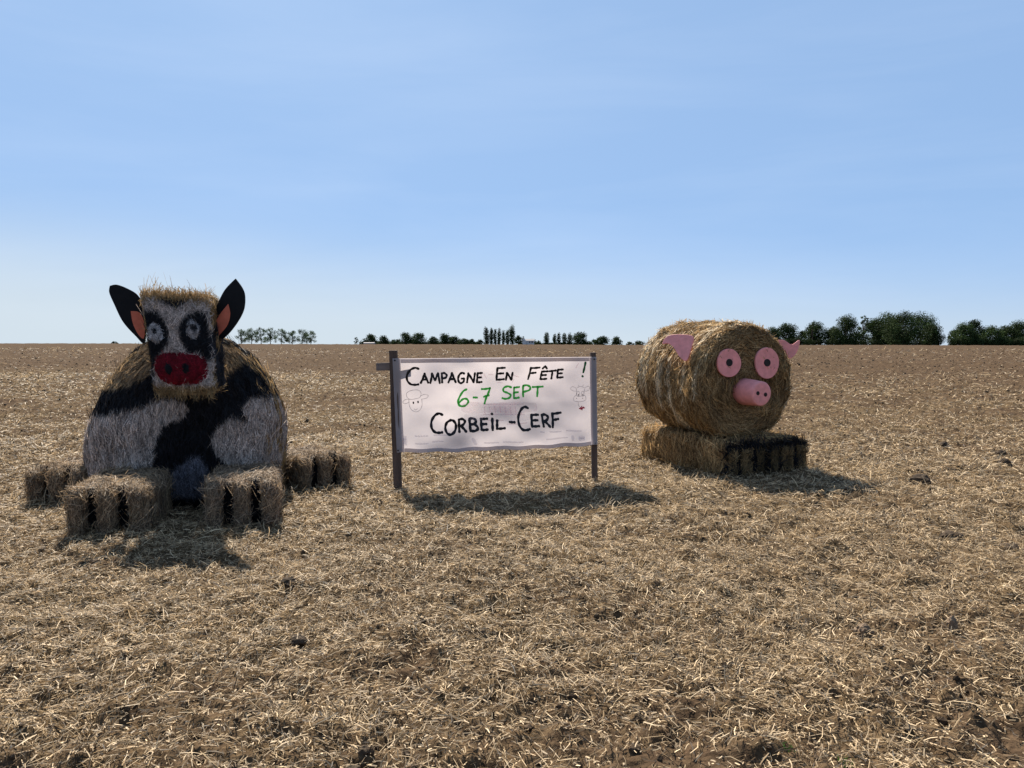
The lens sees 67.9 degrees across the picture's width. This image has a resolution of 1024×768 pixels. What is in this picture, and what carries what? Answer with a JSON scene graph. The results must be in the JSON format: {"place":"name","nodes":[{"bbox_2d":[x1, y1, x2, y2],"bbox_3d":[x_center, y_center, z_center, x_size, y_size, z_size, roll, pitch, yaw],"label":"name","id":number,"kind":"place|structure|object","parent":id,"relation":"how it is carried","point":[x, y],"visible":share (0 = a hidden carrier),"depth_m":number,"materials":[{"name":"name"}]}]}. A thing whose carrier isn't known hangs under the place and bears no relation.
{"place":"outdoors","nodes":[
{"label":"outdoors","id":0,"kind":"place"},
{"bbox_2d":[0,343,1023,767],"bbox_3d":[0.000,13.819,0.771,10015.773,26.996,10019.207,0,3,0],"label":"field","id":1,"kind":"structure","parent":0,"point":[708,751],"depth_m":4.67,"materials":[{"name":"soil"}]},
{"bbox_2d":[87,559,101,563],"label":"earth clod","id":2,"kind":"object","parent":1,"relation":"on","point":[93,560],"visible":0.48,"depth_m":5.32,"materials":[{"name":"soil"}]},
{"bbox_2d":[21,276,355,539],"bbox_3d":[-3.308,0.122,7.559,3.170,2.417,3.202,0,3,0],"label":"straw cow","id":3,"kind":"object","parent":1,"relation":"on","point":[190,407],"visible":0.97,"depth_m":7.20},
{"bbox_2d":[235,329,249,342],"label":"airy tree","id":4,"kind":"object","parent":1,"relation":"on","point":[241,332],"visible":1,"depth_m":328.96,"materials":[{"name":"green plant"}]},
{"bbox_2d":[245,328,258,343],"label":"airy tree","id":5,"kind":"object","parent":1,"relation":"on","point":[251,336],"visible":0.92,"depth_m":336.03,"materials":[{"name":"green plant"}]},
{"bbox_2d":[254,328,265,343],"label":"airy tree","id":6,"kind":"object","parent":1,"relation":"on","point":[261,334],"visible":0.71,"depth_m":344.98,"materials":[{"name":"green plant"}]},
{"bbox_2d":[264,327,277,343],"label":"airy tree","id":7,"kind":"object","parent":1,"relation":"on","point":[269,338],"visible":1,"depth_m":328.62,"materials":[{"name":"green plant"}]},
{"bbox_2d":[274,329,288,343],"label":"airy tree","id":8,"kind":"object","parent":1,"relation":"on","point":[284,335],"visible":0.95,"depth_m":337.42,"materials":[{"name":"green plant"}]},
{"bbox_2d":[281,576,298,589],"bbox_3d":[-1.452,1.306,4.974,0.123,0.084,0.089,0,3,0],"label":"earth clod","id":9,"kind":"object","parent":1,"relation":"on","point":[285,581],"visible":0.81,"depth_m":4.95,"materials":[{"name":"soil"}]},
{"bbox_2d":[286,330,300,343],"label":"airy tree","id":10,"kind":"object","parent":1,"relation":"on","point":[292,337],"visible":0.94,"depth_m":345.00,"materials":[{"name":"green plant"}]},
{"bbox_2d":[289,634,307,646],"bbox_3d":[-1.149,1.380,4.080,0.108,0.059,0.075,0,3,0],"label":"earth clod","id":11,"kind":"object","parent":1,"relation":"on","point":[299,640],"visible":0.89,"depth_m":4.06,"materials":[{"name":"soil"}]},
{"bbox_2d":[297,329,310,343],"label":"airy tree","id":12,"kind":"object","parent":1,"relation":"on","point":[305,335],"visible":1,"depth_m":328.88,"materials":[{"name":"green plant"}]},
{"bbox_2d":[308,330,316,342],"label":"airy tree","id":13,"kind":"object","parent":1,"relation":"on","point":[312,334],"visible":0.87,"depth_m":337.32,"materials":[{"name":"green plant"}]},
{"bbox_2d":[358,745,368,754],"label":"earth clod","id":14,"kind":"object","parent":1,"relation":"on","point":[363,750],"visible":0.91,"depth_m":2.94,"materials":[{"name":"soil"}]},
{"bbox_2d":[361,333,378,343],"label":"round tree","id":15,"kind":"object","parent":1,"relation":"on","point":[371,337],"visible":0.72,"depth_m":555.99,"materials":[{"name":"green plant"}]},
{"bbox_2d":[372,498,382,503],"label":"earth clod","id":16,"kind":"object","parent":1,"relation":"on","point":[377,499],"visible":0.62,"depth_m":7.51,"materials":[{"name":"soil"}]},
{"bbox_2d":[378,335,389,343],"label":"round tree","id":17,"kind":"object","parent":1,"relation":"on","point":[384,339],"visible":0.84,"depth_m":567.88,"materials":[{"name":"green plant"}]},
{"bbox_2d":[390,339,401,343],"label":"bush","id":18,"kind":"object","parent":1,"relation":"on","point":[396,341],"visible":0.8,"depth_m":544.25,"materials":[{"name":"green plant"}]},
{"bbox_2d":[399,332,412,343],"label":"round tree","id":19,"kind":"object","parent":1,"relation":"on","point":[405,338],"visible":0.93,"depth_m":551.38,"materials":[{"name":"green plant"}]},
{"bbox_2d":[358,341,460,343],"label":"hedge","id":20,"kind":"object","parent":1,"relation":"on","point":[360,342],"visible":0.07,"depth_m":583.34,"materials":[{"name":"green plant"}]},
{"bbox_2d":[412,331,427,343],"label":"round tree","id":21,"kind":"object","parent":1,"relation":"on","point":[416,338],"visible":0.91,"depth_m":555.32,"materials":[{"name":"green plant"}]},
{"bbox_2d":[427,336,438,343],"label":"round tree","id":22,"kind":"object","parent":1,"relation":"on","point":[434,339],"visible":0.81,"depth_m":544.55,"materials":[{"name":"green plant"}]},
{"bbox_2d":[438,333,452,343],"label":"round tree","id":23,"kind":"object","parent":1,"relation":"on","point":[446,338],"visible":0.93,"depth_m":560.16,"materials":[{"name":"green plant"}]},
{"bbox_2d":[449,335,459,343],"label":"round tree","id":24,"kind":"object","parent":1,"relation":"on","point":[454,339],"visible":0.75,"depth_m":567.01,"materials":[{"name":"green plant"}]},
{"bbox_2d":[457,338,469,344],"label":"bush","id":25,"kind":"object","parent":1,"relation":"on","point":[464,341],"visible":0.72,"depth_m":557.15,"materials":[{"name":"green plant"}]},
{"bbox_2d":[483,328,489,343],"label":"poplar tree","id":26,"kind":"object","parent":1,"relation":"on","point":[486,335],"visible":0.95,"depth_m":602.62,"materials":[{"name":"green plant"}]},
{"bbox_2d":[376,350,597,491],"bbox_3d":[-0.219,0.397,8.475,2.535,1.553,0.207,-1,3,-13],"label":"banner sign","id":27,"kind":"object","parent":1,"relation":"on","point":[470,404],"visible":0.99,"depth_m":8.46,"materials":[{"name":"fabric"}]},
{"bbox_2d":[488,328,493,343],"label":"poplar tree","id":28,"kind":"object","parent":1,"relation":"on","point":[491,334],"visible":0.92,"depth_m":598.45,"materials":[{"name":"green plant"}]},
{"bbox_2d":[493,329,496,344],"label":"poplar tree","id":29,"kind":"object","parent":1,"relation":"on","point":[494,338],"visible":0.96,"depth_m":599.59,"materials":[{"name":"green plant"}]},
{"bbox_2d":[496,328,501,343],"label":"poplar tree","id":30,"kind":"object","parent":1,"relation":"on","point":[498,341],"visible":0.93,"depth_m":588.70,"materials":[{"name":"green plant"}]},
{"bbox_2d":[501,330,505,343],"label":"poplar tree","id":31,"kind":"object","parent":1,"relation":"on","point":[503,339],"visible":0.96,"depth_m":600.15,"materials":[{"name":"green plant"}]},
{"bbox_2d":[505,330,509,344],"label":"poplar tree","id":32,"kind":"object","parent":1,"relation":"on","point":[507,341],"visible":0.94,"depth_m":602.40,"materials":[{"name":"green plant"}]},
{"bbox_2d":[508,324,514,343],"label":"poplar tree","id":33,"kind":"object","parent":1,"relation":"on","point":[511,331],"visible":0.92,"depth_m":605.50,"materials":[{"name":"green plant"}]},
{"bbox_2d":[0,348,1023,767],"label":"soil crumbs","id":34,"kind":"object","parent":1,"relation":"on","point":[638,718],"visible":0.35,"depth_m":4.68,"materials":[{"name":"brown soil"}]},
{"bbox_2d":[513,335,522,343],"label":"round tree","id":35,"kind":"object","parent":1,"relation":"on","point":[519,339],"visible":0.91,"depth_m":562.17,"materials":[{"name":"green plant"}]},
{"bbox_2d":[522,338,534,344],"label":"farm house","id":36,"kind":"structure","parent":1,"relation":"on","point":[527,341],"depth_m":586.07,"materials":[{"name":"stone"}]},
{"bbox_2d":[543,332,549,342],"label":"poplar tree","id":37,"kind":"object","parent":1,"relation":"on","point":[546,338],"visible":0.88,"depth_m":594.76,"materials":[{"name":"green plant"}]},
{"bbox_2d":[534,342,581,344],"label":"hedge","id":38,"kind":"object","parent":1,"relation":"on","point":[568,343],"visible":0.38,"depth_m":593.65,"materials":[{"name":"green plant"}]},
{"bbox_2d":[556,332,560,343],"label":"poplar tree","id":39,"kind":"object","parent":1,"relation":"on","point":[558,338],"visible":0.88,"depth_m":594.24,"materials":[{"name":"green plant"}]},
{"bbox_2d":[561,333,566,344],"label":"poplar tree","id":40,"kind":"object","parent":1,"relation":"on","point":[564,339],"visible":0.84,"depth_m":590.64,"materials":[{"name":"green plant"}]},
{"bbox_2d":[566,334,572,342],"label":"poplar tree","id":41,"kind":"object","parent":1,"relation":"on","point":[568,338],"visible":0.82,"depth_m":597.36,"materials":[{"name":"green plant"}]},
{"bbox_2d":[569,332,589,344],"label":"round tree","id":42,"kind":"object","parent":1,"relation":"on","point":[578,339],"visible":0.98,"depth_m":550.38,"materials":[{"name":"green plant"}]},
{"bbox_2d":[587,339,597,344],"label":"bush","id":43,"kind":"object","parent":1,"relation":"on","point":[592,342],"visible":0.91,"depth_m":548.96,"materials":[{"name":"green plant"}]},
{"bbox_2d":[594,335,609,344],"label":"round tree","id":44,"kind":"object","parent":1,"relation":"on","point":[602,340],"visible":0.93,"depth_m":549.18,"materials":[{"name":"green plant"}]},
{"bbox_2d":[611,336,622,344],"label":"round tree","id":45,"kind":"object","parent":1,"relation":"on","point":[615,340],"visible":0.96,"depth_m":551.89,"materials":[{"name":"green plant"}]},
{"bbox_2d":[634,341,643,344],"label":"bush","id":46,"kind":"object","parent":1,"relation":"on","point":[638,343],"visible":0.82,"depth_m":550.95,"materials":[{"name":"green plant"}]},
{"bbox_2d":[632,318,810,477],"bbox_3d":[2.601,0.155,9.906,1.745,2.068,2.013,-1,3,-24],"label":"straw pig","id":47,"kind":"object","parent":1,"relation":"on","point":[714,396],"visible":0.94,"depth_m":9.28},
{"bbox_2d":[717,667,730,675],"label":"earth clod","id":48,"kind":"object","parent":1,"relation":"on","point":[722,670],"visible":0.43,"depth_m":3.65,"materials":[{"name":"soil"}]},
{"bbox_2d":[767,326,780,339],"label":"broadleaf tree","id":49,"kind":"object","parent":1,"relation":"on","point":[775,332],"visible":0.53,"depth_m":244.25,"materials":[{"name":"green plant"}]},
{"bbox_2d":[778,323,802,340],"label":"broadleaf tree","id":50,"kind":"object","parent":1,"relation":"on","point":[786,331],"visible":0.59,"depth_m":253.01,"materials":[{"name":"green plant"}]},
{"bbox_2d":[798,330,806,343],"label":"bush","id":51,"kind":"object","parent":1,"relation":"on","point":[800,335],"visible":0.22,"depth_m":261.66,"materials":[{"name":"green plant"}]},
{"bbox_2d":[807,321,817,339],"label":"sparse tree","id":52,"kind":"object","parent":1,"relation":"on","point":[813,326],"visible":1,"depth_m":251.54,"materials":[{"name":"green plant"}]},
{"bbox_2d":[802,320,832,344],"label":"broadleaf tree","id":53,"kind":"object","parent":1,"relation":"on","point":[820,334],"visible":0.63,"depth_m":254.84,"materials":[{"name":"green plant"}]},
{"bbox_2d":[824,326,839,344],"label":"broadleaf tree","id":54,"kind":"object","parent":1,"relation":"on","point":[829,337],"visible":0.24,"depth_m":253.34,"materials":[{"name":"green plant"}]},
{"bbox_2d":[837,754,852,767],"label":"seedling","id":55,"kind":"object","parent":1,"relation":"on","point":[845,761],"visible":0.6,"depth_m":2.89,"materials":[{"name":"green plant"}]},
{"bbox_2d":[828,313,863,344],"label":"broadleaf tree","id":56,"kind":"object","parent":1,"relation":"on","point":[849,325],"visible":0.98,"depth_m":244.89,"materials":[{"name":"green plant"}]},
{"bbox_2d":[850,332,868,343],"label":"bush","id":57,"kind":"object","parent":1,"relation":"on","point":[863,337],"visible":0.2,"depth_m":252.38,"materials":[{"name":"green plant"}]},
{"bbox_2d":[781,337,939,344],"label":"hedge","id":58,"kind":"object","parent":1,"relation":"on","point":[830,342],"visible":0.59,"depth_m":247.03,"materials":[{"name":"green plant"}]},
{"bbox_2d":[854,623,874,636],"bbox_3d":[1.944,1.365,4.196,0.097,0.094,0.078,-1,3,-17],"label":"earth clod","id":59,"kind":"object","parent":1,"relation":"on","point":[863,627],"visible":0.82,"depth_m":4.17,"materials":[{"name":"soil"}]},
{"bbox_2d":[858,315,871,334],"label":"sparse tree","id":60,"kind":"object","parent":1,"relation":"on","point":[863,323],"visible":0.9,"depth_m":253.08,"materials":[{"name":"green plant"}]},
{"bbox_2d":[860,318,884,344],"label":"broadleaf tree","id":61,"kind":"object","parent":1,"relation":"on","point":[872,332],"visible":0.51,"depth_m":265.20,"materials":[{"name":"green plant"}]},
{"bbox_2d":[873,686,890,693],"bbox_3d":[1.666,1.402,3.435,0.085,0.068,0.069,1,3,23],"label":"earth clod","id":62,"kind":"object","parent":1,"relation":"on","point":[882,689],"visible":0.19,"depth_m":3.43,"materials":[{"name":"soil"}]},
{"bbox_2d":[870,312,910,344],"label":"broadleaf tree","id":63,"kind":"object","parent":1,"relation":"on","point":[882,320],"visible":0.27,"depth_m":261.61,"materials":[{"name":"green plant"}]},
{"bbox_2d":[878,310,924,344],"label":"broadleaf tree","id":64,"kind":"object","parent":1,"relation":"on","point":[899,335],"visible":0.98,"depth_m":242.14,"materials":[{"name":"green plant"}]},
{"bbox_2d":[909,473,930,486],"bbox_3d":[4.537,1.090,8.457,0.225,0.177,0.165,1,3,19],"label":"earth clod","id":65,"kind":"object","parent":1,"relation":"on","point":[919,477],"visible":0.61,"depth_m":8.40,"materials":[{"name":"soil"}]},
{"bbox_2d":[904,311,939,344],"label":"broadleaf tree","id":66,"kind":"object","parent":1,"relation":"on","point":[926,318],"visible":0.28,"depth_m":260.21,"materials":[{"name":"green plant"}]},
{"bbox_2d":[918,322,945,344],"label":"broadleaf tree","id":67,"kind":"object","parent":1,"relation":"on","point":[933,329],"visible":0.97,"depth_m":246.85,"materials":[{"name":"green plant"}]},
{"bbox_2d":[937,441,950,446],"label":"earth clod","id":68,"kind":"object","parent":1,"relation":"on","point":[943,443],"visible":0.75,"depth_m":11.76,"materials":[{"name":"soil"}]},
{"bbox_2d":[947,328,955,344],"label":"bush","id":69,"kind":"object","parent":1,"relation":"on","point":[950,331],"visible":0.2,"depth_m":263.01,"materials":[{"name":"green plant"}]},
{"bbox_2d":[939,530,963,539],"bbox_3d":[3.540,1.226,6.110,0.192,0.097,0.127,1,3,22],"label":"earth clod","id":70,"kind":"object","parent":1,"relation":"on","point":[948,533],"visible":0.66,"depth_m":6.08,"materials":[{"name":"soil"}]},
{"bbox_2d":[946,615,958,633],"bbox_3d":[2.416,1.338,4.171,0.066,0.145,0.055,0,3,0],"label":"earth clod","id":71,"kind":"object","parent":1,"relation":"on","point":[951,621],"visible":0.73,"depth_m":4.15,"materials":[{"name":"soil"}]},
{"bbox_2d":[951,322,982,344],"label":"broadleaf tree","id":72,"kind":"object","parent":1,"relation":"on","point":[964,329],"visible":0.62,"depth_m":249.66,"materials":[{"name":"green plant"}]},
{"bbox_2d":[968,319,985,340],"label":"broadleaf tree","id":73,"kind":"object","parent":1,"relation":"on","point":[975,323],"visible":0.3,"depth_m":253.77,"materials":[{"name":"green plant"}]},
{"bbox_2d":[946,335,1023,345],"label":"hedge","id":74,"kind":"object","parent":1,"relation":"on","point":[954,340],"visible":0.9,"depth_m":247.01,"materials":[{"name":"green plant"}]},
{"bbox_2d":[977,325,1008,344],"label":"broadleaf tree","id":75,"kind":"object","parent":1,"relation":"on","point":[993,330],"visible":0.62,"depth_m":249.68,"materials":[{"name":"green plant"}]},
{"bbox_2d":[995,450,1006,456],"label":"earth clod","id":76,"kind":"object","parent":1,"relation":"on","point":[998,452],"visible":0.77,"depth_m":10.84,"materials":[{"name":"soil"}]},
{"bbox_2d":[997,458,1012,466],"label":"earth clod","id":77,"kind":"object","parent":1,"relation":"on","point":[1006,461],"visible":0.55,"depth_m":9.78,"materials":[{"name":"soil"}]},
{"bbox_2d":[992,325,1021,340],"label":"broadleaf tree","id":78,"kind":"object","parent":1,"relation":"on","point":[1007,329],"visible":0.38,"depth_m":256.07,"materials":[{"name":"green plant"}]},
{"bbox_2d":[997,543,1018,551],"bbox_3d":[3.775,1.246,5.785,0.139,0.068,0.128,-3,4,-43],"label":"earth clod","id":79,"kind":"object","parent":1,"relation":"on","point":[1015,545],"visible":0.67,"depth_m":5.76,"materials":[{"name":"soil"}]},
{"bbox_2d":[1009,320,1023,338],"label":"broadleaf tree","id":80,"kind":"object","parent":1,"relation":"on","point":[1018,325],"visible":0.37,"depth_m":258.40,"materials":[{"name":"green plant"}]},
{"bbox_2d":[0,0,1023,344],"label":"sky","id":81,"kind":"structure","parent":0,"point":[628,170],"materials":[{"name":"blue"}]}
]}

